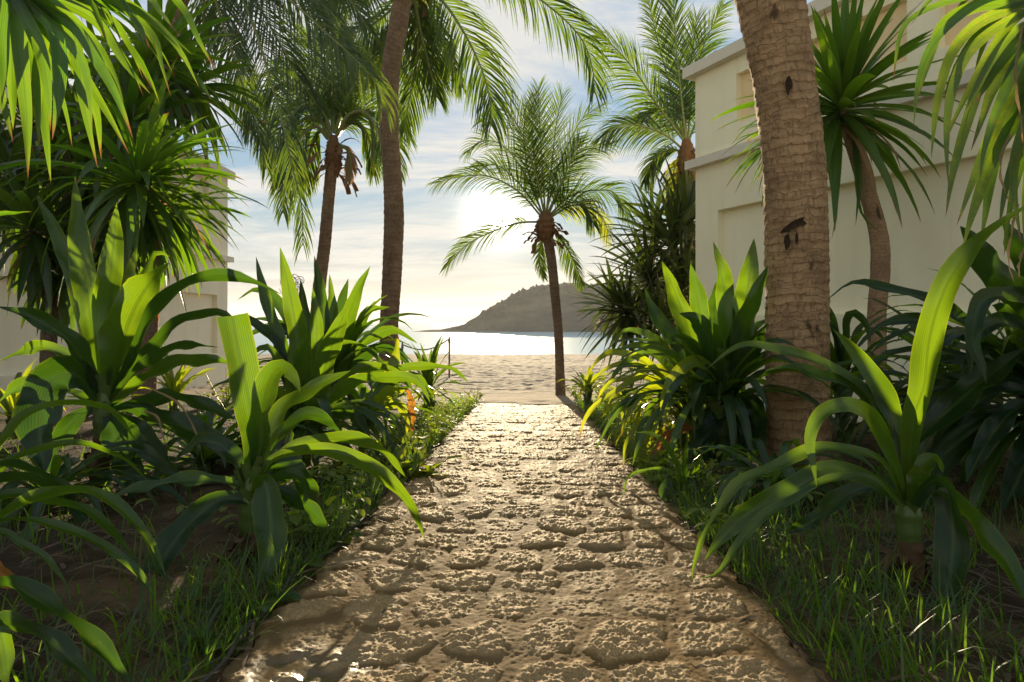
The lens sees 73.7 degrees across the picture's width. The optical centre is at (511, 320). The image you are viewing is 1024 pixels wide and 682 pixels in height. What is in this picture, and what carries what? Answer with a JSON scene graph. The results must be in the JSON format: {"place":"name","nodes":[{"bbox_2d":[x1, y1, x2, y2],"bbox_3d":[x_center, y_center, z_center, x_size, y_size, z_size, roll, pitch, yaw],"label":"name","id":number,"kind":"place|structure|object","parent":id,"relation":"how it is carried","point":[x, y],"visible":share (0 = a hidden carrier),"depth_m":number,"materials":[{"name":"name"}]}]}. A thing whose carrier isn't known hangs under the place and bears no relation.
{"place":"outdoors","nodes":[
{"label":"outdoors","id":0,"kind":"place"},
{"bbox_2d":[182,354,659,407],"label":"beach","id":1,"kind":"structure","parent":0,"point":[523,379],"depth_m":16.20,"materials":[{"name":"beige sand"}]},
{"bbox_2d":[249,5,419,312],"bbox_3d":[-3.504,-2.696,13.355,3.360,7.961,2.238,0,0,-15],"label":"coconut palm","id":2,"kind":"object","parent":1,"relation":"on","point":[346,108],"visible":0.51,"depth_m":13.09,"materials":[{"name":"green plant"}]},
{"bbox_2d":[448,337,450,376],"bbox_3d":[-1.469,0.900,16.000,0.058,1.044,0.055,0,0,0],"label":"rope post","id":3,"kind":"object","parent":1,"relation":"on","point":[449,341],"visible":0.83,"depth_m":15.98,"materials":[{"name":"brown wood"}]},
{"bbox_2d":[403,339,448,349],"bbox_3d":[-1.940,0.535,15.501,0.028,0.257,1.383,0,0,43],"label":"rope","id":4,"kind":"object","parent":3,"relation":"attached to","point":[424,349],"visible":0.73,"depth_m":15.44,"materials":[{"name":"beige fabric"}]},
{"bbox_2d":[309,0,619,395],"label":"coconut palm","id":5,"kind":"object","parent":1,"relation":"on","point":[430,41],"visible":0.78,"depth_m":10.36,"materials":[{"name":"green plant"}]},
{"bbox_2d":[461,387,483,400],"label":"leafy shrub","id":6,"kind":"object","parent":1,"relation":"on","point":[479,395],"visible":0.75,"depth_m":9.97,"materials":[{"name":"green plant"}]},
{"bbox_2d":[425,74,640,395],"bbox_3d":[0.307,-1.361,11.083,3.371,5.275,1.219,0,0,0],"label":"coconut palm","id":7,"kind":"object","parent":1,"relation":"on","point":[545,230],"visible":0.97,"depth_m":11.00,"materials":[{"name":"green plant"}]},
{"bbox_2d":[563,384,584,398],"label":"leafy shrub","id":8,"kind":"object","parent":1,"relation":"on","point":[573,394],"visible":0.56,"depth_m":10.38,"materials":[{"name":"green plant"}]},
{"bbox_2d":[565,155,695,384],"bbox_3d":[2.438,-0.814,10.886,3.281,4.020,2.923,0,0,0],"label":"screw pine","id":9,"kind":"object","parent":1,"relation":"on","point":[626,307],"visible":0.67,"depth_m":10.62,"materials":[{"name":"green plant"}]},
{"bbox_2d":[579,0,734,301],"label":"coconut palm","id":10,"kind":"object","parent":1,"relation":"on","point":[675,110],"visible":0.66,"depth_m":11.51,"materials":[{"name":"green plant"}]},
{"bbox_2d":[68,0,812,321],"label":"sky","id":11,"kind":"structure","parent":0,"point":[477,283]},
{"bbox_2d":[251,322,661,353],"bbox_3d":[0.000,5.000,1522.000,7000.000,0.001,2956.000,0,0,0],"label":"sea","id":12,"kind":"structure","parent":0,"point":[502,342],"depth_m":166.29,"materials":[{"name":"teal liquid"}]},
{"bbox_2d":[0,396,1023,681],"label":"ground","id":13,"kind":"structure","parent":0,"point":[114,580],"depth_m":2.22,"materials":[{"name":"soil"}]},
{"bbox_2d":[0,358,75,439],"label":"lily plant","id":14,"kind":"object","parent":13,"relation":"on","point":[8,403],"visible":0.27,"depth_m":5.56,"materials":[{"name":"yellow plant"}]},
{"bbox_2d":[0,561,131,681],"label":"lily plant","id":15,"kind":"object","parent":13,"relation":"on","point":[62,648],"visible":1,"depth_m":1.27,"materials":[{"name":"green plant"}]},
{"bbox_2d":[0,399,166,635],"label":"lily plant","id":16,"kind":"object","parent":13,"relation":"on","point":[47,492],"visible":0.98,"depth_m":1.93,"materials":[{"name":"green plant"}]},
{"bbox_2d":[0,440,189,539],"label":"lily plant","id":17,"kind":"object","parent":13,"relation":"on","point":[64,471],"visible":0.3,"depth_m":3.07,"materials":[{"name":"green plant"}]},
{"bbox_2d":[0,0,214,215],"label":"dracaena tree","id":18,"kind":"object","parent":13,"relation":"on","point":[44,43],"visible":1,"depth_m":1.92,"materials":[{"name":"plant"}]},
{"bbox_2d":[0,74,235,411],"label":"pale building","id":19,"kind":"structure","parent":13,"relation":"on","point":[14,337],"depth_m":12.83,"materials":[{"name":"paint"}]},
{"bbox_2d":[0,0,267,431],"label":"dracaena tree","id":20,"kind":"object","parent":13,"relation":"on","point":[138,180],"visible":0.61,"depth_m":5.02,"materials":[{"name":"green plant"}]},
{"bbox_2d":[0,178,281,498],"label":"lily plant","id":21,"kind":"object","parent":13,"relation":"on","point":[103,357],"visible":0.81,"depth_m":3.51,"materials":[{"name":"green plant"}]},
{"bbox_2d":[122,346,215,410],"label":"lily plant","id":22,"kind":"object","parent":13,"relation":"on","point":[177,383],"visible":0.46,"depth_m":7.17,"materials":[{"name":"green plant"}]},
{"bbox_2d":[77,401,316,493],"bbox_3d":[-1.728,0.814,3.907,1.341,0.726,1.138,0,0,0],"label":"lily plant","id":23,"kind":"object","parent":13,"relation":"on","point":[195,460],"visible":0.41,"depth_m":3.86,"materials":[{"name":"green plant"}]},
{"bbox_2d":[178,627,234,649],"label":"creeper seedling","id":24,"kind":"object","parent":13,"relation":"on","point":[194,635],"visible":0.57,"depth_m":1.72,"materials":[{"name":"green plant"}]},
{"bbox_2d":[195,373,232,410],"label":"leafy shrub","id":25,"kind":"object","parent":13,"relation":"on","point":[222,390],"visible":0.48,"depth_m":7.94,"materials":[{"name":"green plant"}]},
{"bbox_2d":[213,590,302,611],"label":"creeper seedling","id":26,"kind":"object","parent":13,"relation":"on","point":[266,606],"visible":0.79,"depth_m":1.96,"materials":[{"name":"green plant"}]},
{"bbox_2d":[131,0,401,406],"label":"coconut palm","id":27,"kind":"object","parent":13,"relation":"on","point":[346,45],"visible":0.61,"depth_m":7.89,"materials":[{"name":"green plant"}]},
{"bbox_2d":[116,313,423,585],"bbox_3d":[-0.850,0.450,2.502,1.081,0.959,0.676,0,0,-18],"label":"lily plant","id":28,"kind":"object","parent":13,"relation":"on","point":[262,494],"visible":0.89,"depth_m":2.41,"materials":[{"name":"green plant"}]},
{"bbox_2d":[248,554,321,571],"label":"creeper seedling","id":29,"kind":"object","parent":13,"relation":"on","point":[318,563],"visible":0.45,"depth_m":2.32,"materials":[{"name":"green plant"}]},
{"bbox_2d":[279,274,303,293],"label":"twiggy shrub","id":30,"kind":"object","parent":13,"relation":"on","point":[296,281],"visible":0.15,"depth_m":9.13,"materials":[{"name":"white plant"}]},
{"bbox_2d":[180,248,429,485],"bbox_3d":[-1.248,0.344,4.269,1.562,1.599,1.345,0,0,0],"label":"lily plant","id":31,"kind":"object","parent":13,"relation":"on","point":[313,353],"visible":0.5,"depth_m":4.18,"materials":[{"name":"green plant"}]},
{"bbox_2d":[199,434,442,681],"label":"path edging","id":32,"kind":"object","parent":13,"relation":"on","point":[219,666],"visible":0.52,"depth_m":1.87,"materials":[{"name":"stone"}]},
{"bbox_2d":[304,518,359,531],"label":"creeper seedling","id":33,"kind":"object","parent":13,"relation":"on","point":[356,521],"visible":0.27,"depth_m":2.79,"materials":[{"name":"green plant"}]},
{"bbox_2d":[213,256,456,444],"bbox_3d":[-1.457,0.329,5.823,1.994,1.767,1.770,0,0,0],"label":"lily plant","id":34,"kind":"object","parent":13,"relation":"on","point":[349,357],"visible":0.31,"depth_m":5.77,"materials":[{"name":"green plant"}]},
{"bbox_2d":[316,531,363,549],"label":"creeper seedling","id":35,"kind":"object","parent":13,"relation":"on","point":[347,538],"visible":0.77,"depth_m":2.63,"materials":[{"name":"green plant"}]},
{"bbox_2d":[284,335,468,452],"bbox_3d":[-0.969,0.530,4.924,1.004,0.847,1.185,0,0,34],"label":"lily plant","id":36,"kind":"object","parent":13,"relation":"on","point":[382,393],"visible":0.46,"depth_m":4.84,"materials":[{"name":"green plant"}]},
{"bbox_2d":[379,431,468,483],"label":"leafy shrub","id":37,"kind":"object","parent":13,"relation":"on","point":[412,468],"visible":0.74,"depth_m":4.04,"materials":[{"name":"green plant"}]},
{"bbox_2d":[396,336,472,414],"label":"lily plant","id":38,"kind":"object","parent":13,"relation":"on","point":[428,375],"visible":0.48,"depth_m":7.53,"materials":[{"name":"green plant"}]},
{"bbox_2d":[134,393,859,546],"bbox_3d":[0.191,0.933,6.085,3.525,0.476,7.064,0,0,0],"label":"ground cover","id":39,"kind":"object","parent":13,"relation":"on","point":[325,469],"visible":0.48,"depth_m":3.76,"materials":[{"name":"green plant"}]},
{"bbox_2d":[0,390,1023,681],"bbox_3d":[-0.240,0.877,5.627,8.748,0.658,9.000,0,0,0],"label":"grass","id":40,"kind":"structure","parent":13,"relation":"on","point":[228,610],"depth_m":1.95,"materials":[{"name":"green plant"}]},
{"bbox_2d":[0,403,1023,681],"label":"leaf litter","id":41,"kind":"object","parent":13,"relation":"on","point":[250,643],"visible":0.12,"depth_m":2.19,"materials":[{"name":"brown plant"}]},
{"bbox_2d":[556,366,615,412],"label":"lily plant","id":42,"kind":"object","parent":13,"relation":"on","point":[587,389],"visible":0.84,"depth_m":8.36,"materials":[{"name":"green plant"}]},
{"bbox_2d":[597,374,619,402],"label":"leafy shrub","id":43,"kind":"object","parent":13,"relation":"on","point":[617,400],"visible":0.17,"depth_m":8.83,"materials":[{"name":"green plant"}]},
{"bbox_2d":[586,382,652,423],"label":"lily plant","id":44,"kind":"object","parent":13,"relation":"on","point":[611,399],"visible":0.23,"depth_m":6.76,"materials":[{"name":"green plant"}]},
{"bbox_2d":[623,431,700,501],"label":"lily plant","id":45,"kind":"object","parent":13,"relation":"on","point":[686,473],"visible":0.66,"depth_m":3.45,"materials":[{"name":"green plant"}]},
{"bbox_2d":[579,327,765,467],"bbox_3d":[1.210,0.561,4.851,1.345,1.028,1.441,0,0,16],"label":"lily plant","id":46,"kind":"object","parent":13,"relation":"on","point":[689,427],"visible":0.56,"depth_m":4.74,"materials":[{"name":"green plant"}]},
{"bbox_2d":[596,239,845,475],"bbox_3d":[1.383,0.201,4.667,1.528,1.517,1.709,0,0,21],"label":"lily plant","id":47,"kind":"object","parent":13,"relation":"on","point":[704,335],"visible":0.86,"depth_m":4.47,"materials":[{"name":"green plant"}]},
{"bbox_2d":[720,95,845,207],"bbox_3d":[2.506,-0.621,6.248,1.089,3.272,0.963,0,0,40],"label":"dracaena tree","id":48,"kind":"object","parent":13,"relation":"on","point":[755,145],"visible":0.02,"depth_m":6.38,"materials":[{"name":"green plant"}]},
{"bbox_2d":[688,438,878,519],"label":"lily plant","id":49,"kind":"object","parent":13,"relation":"on","point":[744,463],"visible":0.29,"depth_m":3.25,"materials":[{"name":"green plant"}]},
{"bbox_2d":[734,0,834,461],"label":"coconut palm","id":50,"kind":"object","parent":13,"relation":"on","point":[777,40],"visible":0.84,"depth_m":4.33,"materials":[{"name":"brown plant"}]},
{"bbox_2d":[757,307,911,443],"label":"lily plant","id":51,"kind":"object","parent":13,"relation":"on","point":[838,353],"visible":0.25,"depth_m":5.12,"materials":[{"name":"green plant"}]},
{"bbox_2d":[709,0,974,431],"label":"dracaena tree","id":52,"kind":"object","parent":13,"relation":"on","point":[846,46],"visible":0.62,"depth_m":5.54,"materials":[{"name":"green plant"}]},
{"bbox_2d":[682,0,1023,438],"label":"cream building","id":53,"kind":"structure","parent":13,"relation":"on","point":[729,221],"depth_m":6.76,"materials":[{"name":"paint"}]},
{"bbox_2d":[692,206,1023,601],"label":"lily plant","id":54,"kind":"object","parent":13,"relation":"on","point":[908,486],"visible":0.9,"depth_m":2.10,"materials":[{"name":"green plant"}]},
{"bbox_2d":[806,224,1023,519],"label":"lily plant","id":55,"kind":"object","parent":13,"relation":"on","point":[963,416],"visible":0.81,"depth_m":3.03,"materials":[{"name":"green plant"}]},
{"bbox_2d":[831,298,1023,486],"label":"lily plant","id":56,"kind":"object","parent":13,"relation":"on","point":[908,337],"visible":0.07,"depth_m":4.27,"materials":[{"name":"green plant"}]},
{"bbox_2d":[893,0,1023,280],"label":"dracaena tree","id":57,"kind":"object","parent":13,"relation":"on","point":[1000,64],"visible":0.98,"depth_m":2.23,"materials":[{"name":"plant"}]},
{"bbox_2d":[222,403,828,681],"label":"path","id":58,"kind":"structure","parent":0,"point":[615,592],"depth_m":2.14,"materials":[{"name":"stone"}]},
{"bbox_2d":[412,278,659,331],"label":"hill","id":59,"kind":"structure","parent":0,"point":[528,310],"depth_m":324.39,"materials":[{"name":"stone"}]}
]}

